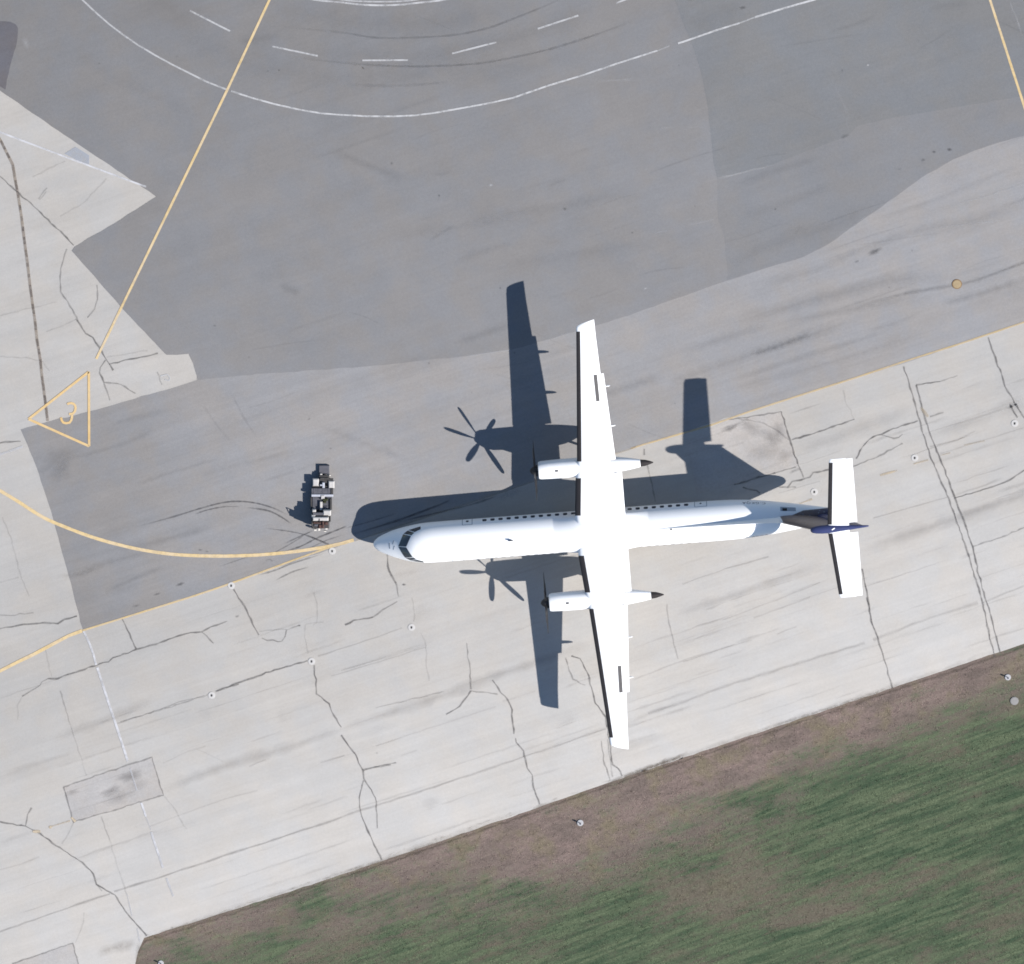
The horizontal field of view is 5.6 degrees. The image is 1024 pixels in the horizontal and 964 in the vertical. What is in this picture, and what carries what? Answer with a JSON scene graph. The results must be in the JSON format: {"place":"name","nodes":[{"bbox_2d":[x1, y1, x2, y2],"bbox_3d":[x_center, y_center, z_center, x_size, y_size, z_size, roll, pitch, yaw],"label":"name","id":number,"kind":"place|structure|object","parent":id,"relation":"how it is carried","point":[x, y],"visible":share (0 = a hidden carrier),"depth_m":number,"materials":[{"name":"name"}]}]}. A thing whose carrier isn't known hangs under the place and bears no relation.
{"place":"outdoors","nodes":[
{"label":"outdoors","id":0,"kind":"place"},
{"bbox_2d":[0,91,1023,963],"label":"concrete pavement","id":1,"kind":"structure","parent":0,"point":[272,783],"depth_m":702.15,"materials":[{"name":"grey concrete"}]},
{"bbox_2d":[0,138,48,420],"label":"old taxi line","id":2,"kind":"object","parent":1,"relation":"on","point":[23,231],"visible":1,"depth_m":697.32,"materials":[{"name":"paint"}]},
{"bbox_2d":[0,629,81,671],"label":"yellow taxi line","id":3,"kind":"object","parent":1,"relation":"on","point":[40,650],"visible":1,"depth_m":702.22,"materials":[{"name":"paint"}]},
{"bbox_2d":[13,943,77,963],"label":"concrete repair","id":4,"kind":"structure","parent":1,"relation":"on","point":[66,954],"depth_m":706.35,"materials":[{"name":"grey concrete"}]},
{"bbox_2d":[28,371,89,446],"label":"stand marking","id":5,"kind":"object","parent":1,"relation":"on","point":[61,419],"visible":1,"depth_m":699.07,"materials":[{"name":"yellow paint"}]},
{"bbox_2d":[0,131,145,187],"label":"faded white line","id":6,"kind":"object","parent":1,"relation":"on","point":[19,139],"visible":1,"depth_m":695.73,"materials":[{"name":"grey paint"}]},
{"bbox_2d":[65,147,88,163],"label":"pale blue patch","id":7,"kind":"object","parent":1,"relation":"on","point":[76,150],"visible":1,"depth_m":695.67,"materials":[{"name":"grey paint"}]},
{"bbox_2d":[64,757,162,820],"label":"concrete repair","id":8,"kind":"structure","parent":1,"relation":"on","point":[115,789],"depth_m":704.11,"materials":[{"name":"grey concrete"}]},
{"bbox_2d":[83,631,173,896],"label":"faded white line","id":9,"kind":"object","parent":1,"relation":"on","point":[118,732],"visible":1,"depth_m":703.33,"materials":[{"name":"grey paint"}]},
{"bbox_2d":[95,0,269,358],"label":"yellow taxi line","id":10,"kind":"object","parent":1,"relation":"on","point":[186,173],"visible":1,"depth_m":695.98,"materials":[{"name":"paint"}]},
{"bbox_2d":[208,692,214,698],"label":"inset taxiway light","id":11,"kind":"object","parent":1,"relation":"on","point":[211,695],"visible":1,"depth_m":702.80,"materials":[{"name":"metal"}]},
{"bbox_2d":[228,582,234,588],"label":"inset taxiway light","id":12,"kind":"object","parent":1,"relation":"on","point":[231,585],"visible":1,"depth_m":701.35,"materials":[{"name":"metal"}]},
{"bbox_2d":[308,658,314,664],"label":"inset taxiway light","id":13,"kind":"object","parent":1,"relation":"on","point":[311,661],"visible":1,"depth_m":702.35,"materials":[{"name":"metal"}]},
{"bbox_2d":[329,548,335,554],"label":"inset taxiway light","id":14,"kind":"object","parent":1,"relation":"on","point":[332,551],"visible":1,"depth_m":700.88,"materials":[{"name":"metal"}]},
{"bbox_2d":[408,624,414,630],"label":"inset taxiway light","id":15,"kind":"object","parent":1,"relation":"in","point":[411,627],"visible":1,"depth_m":701.90,"materials":[{"name":"metal"}]},
{"bbox_2d":[373,320,868,748],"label":"turboprop airliner","id":16,"kind":"object","parent":1,"relation":"on","point":[601,529],"visible":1,"depth_m":697.07,"materials":[{"name":"white metal"}]},
{"bbox_2d":[399,534,410,546],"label":"cockpit window","id":17,"kind":"structure","parent":16,"relation":"in","point":[404,541],"depth_m":698.06,"materials":[{"name":"black glass"}]},
{"bbox_2d":[399,547,411,557],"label":"cockpit window","id":18,"kind":"structure","parent":16,"relation":"in","point":[404,550],"depth_m":698.23,"materials":[{"name":"black glass"}]},
{"bbox_2d":[410,526,420,531],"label":"cockpit window","id":19,"kind":"structure","parent":16,"relation":"in","point":[418,528],"depth_m":698.06,"materials":[{"name":"black glass"}]},
{"bbox_2d":[686,412,800,494],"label":"concrete repair","id":20,"kind":"structure","parent":1,"relation":"on","point":[730,452],"depth_m":699.60,"materials":[{"name":"grey concrete"}]},
{"bbox_2d":[811,488,817,494],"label":"inset taxiway light","id":21,"kind":"object","parent":1,"relation":"in","point":[814,491],"visible":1,"depth_m":700.10,"materials":[{"name":"metal"}]},
{"bbox_2d":[911,454,917,460],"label":"inset taxiway light","id":22,"kind":"object","parent":1,"relation":"on","point":[914,457],"visible":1,"depth_m":699.65,"materials":[{"name":"metal"}]},
{"bbox_2d":[1011,420,1017,426],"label":"inset taxiway light","id":23,"kind":"object","parent":1,"relation":"in","point":[1014,423],"visible":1,"depth_m":699.19,"materials":[{"name":"metal"}]},
{"bbox_2d":[0,0,1023,379],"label":"asphalt apron","id":24,"kind":"object","parent":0,"point":[290,240],"visible":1,"depth_m":695.84,"materials":[{"name":"grey asphalt"}]},
{"bbox_2d":[0,21,17,88],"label":"grey asphalt patch","id":25,"kind":"object","parent":24,"relation":"on","point":[8,35],"visible":1,"depth_m":694.26,"materials":[{"name":"grey asphalt"}]},
{"bbox_2d":[192,11,229,30],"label":"white road dash","id":26,"kind":"object","parent":24,"relation":"on","point":[212,21],"visible":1,"depth_m":693.95,"materials":[{"name":"grey paint"}]},
{"bbox_2d":[272,46,317,56],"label":"white road dash","id":27,"kind":"object","parent":24,"relation":"on","point":[295,51],"visible":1,"depth_m":694.32,"materials":[{"name":"grey paint"}]},
{"bbox_2d":[314,0,443,5],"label":"double white line","id":28,"kind":"object","parent":24,"relation":"on","point":[378,1],"visible":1,"depth_m":693.67,"materials":[{"name":"grey paint"}]},
{"bbox_2d":[362,59,407,60],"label":"white road dash","id":29,"kind":"object","parent":24,"relation":"on","point":[385,60],"visible":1,"depth_m":694.44,"materials":[{"name":"grey paint"}]},
{"bbox_2d":[82,0,814,116],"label":"white road line","id":30,"kind":"object","parent":24,"relation":"on","point":[117,30],"visible":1,"depth_m":694.67,"materials":[{"name":"grey paint"}]},
{"bbox_2d":[452,42,495,53],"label":"white road dash","id":31,"kind":"object","parent":24,"relation":"on","point":[474,47],"visible":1,"depth_m":694.27,"materials":[{"name":"grey paint"}]},
{"bbox_2d":[538,15,577,28],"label":"white road dash","id":32,"kind":"object","parent":24,"relation":"on","point":[558,21],"visible":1,"depth_m":693.93,"materials":[{"name":"grey paint"}]},
{"bbox_2d":[675,0,1023,176],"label":"asphalt panel","id":33,"kind":"structure","parent":24,"relation":"on","point":[784,84],"depth_m":694.50,"materials":[{"name":"grey asphalt"}]},
{"bbox_2d":[989,0,1023,107],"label":"yellow taxi line","id":34,"kind":"object","parent":33,"relation":"on","point":[1007,54],"visible":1,"depth_m":694.35,"materials":[{"name":"paint"}]},
{"bbox_2d":[686,30,1023,279],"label":"asphalt panel","id":35,"kind":"structure","parent":24,"relation":"on","point":[799,205],"depth_m":696.00,"materials":[{"name":"grey asphalt"}]},
{"bbox_2d":[21,136,1023,628],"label":"asphalt taxiway","id":36,"kind":"structure","parent":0,"point":[217,464],"depth_m":698.98,"materials":[{"name":"grey asphalt"}]},
{"bbox_2d":[0,489,353,557],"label":"yellow taxi line","id":37,"kind":"object","parent":36,"relation":"on","point":[155,551],"visible":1,"depth_m":700.86,"materials":[{"name":"paint"}]},
{"bbox_2d":[310,465,333,531],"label":"tow tractor","id":38,"kind":"object","parent":36,"relation":"on","point":[321,501],"visible":1,"depth_m":699.55,"materials":[{"name":"white paint"}]},
{"bbox_2d":[82,322,1023,630],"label":"yellow taxi line","id":39,"kind":"object","parent":36,"relation":"on","point":[632,448],"visible":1,"depth_m":699.31,"materials":[{"name":"paint"}]},
{"bbox_2d":[952,279,961,288],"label":"manhole cover","id":40,"kind":"object","parent":36,"relation":"on","point":[956,283],"visible":1,"depth_m":697.35,"materials":[{"name":"beige paint"}]},
{"bbox_2d":[135,644,1023,963],"bbox_3d":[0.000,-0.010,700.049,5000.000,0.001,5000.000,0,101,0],"label":"grass field","id":41,"kind":"structure","parent":0,"point":[949,726],"depth_m":705.20,"materials":[{"name":"green plant"}]},
{"bbox_2d":[577,820,582,825],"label":"taxiway edge light","id":42,"kind":"object","parent":41,"relation":"on","point":[579,822],"visible":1,"depth_m":704.52,"materials":[{"name":"white metal"}]},
{"bbox_2d":[1005,674,1010,679],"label":"taxiway edge light","id":43,"kind":"object","parent":41,"relation":"on","point":[1007,676],"visible":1,"depth_m":702.57,"materials":[{"name":"white metal"}]},
{"bbox_2d":[1010,697,1018,704],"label":"concrete handhole","id":44,"kind":"object","parent":41,"relation":"on","point":[1014,700],"visible":1,"depth_m":702.91,"materials":[{"name":"grey concrete"}]}
]}

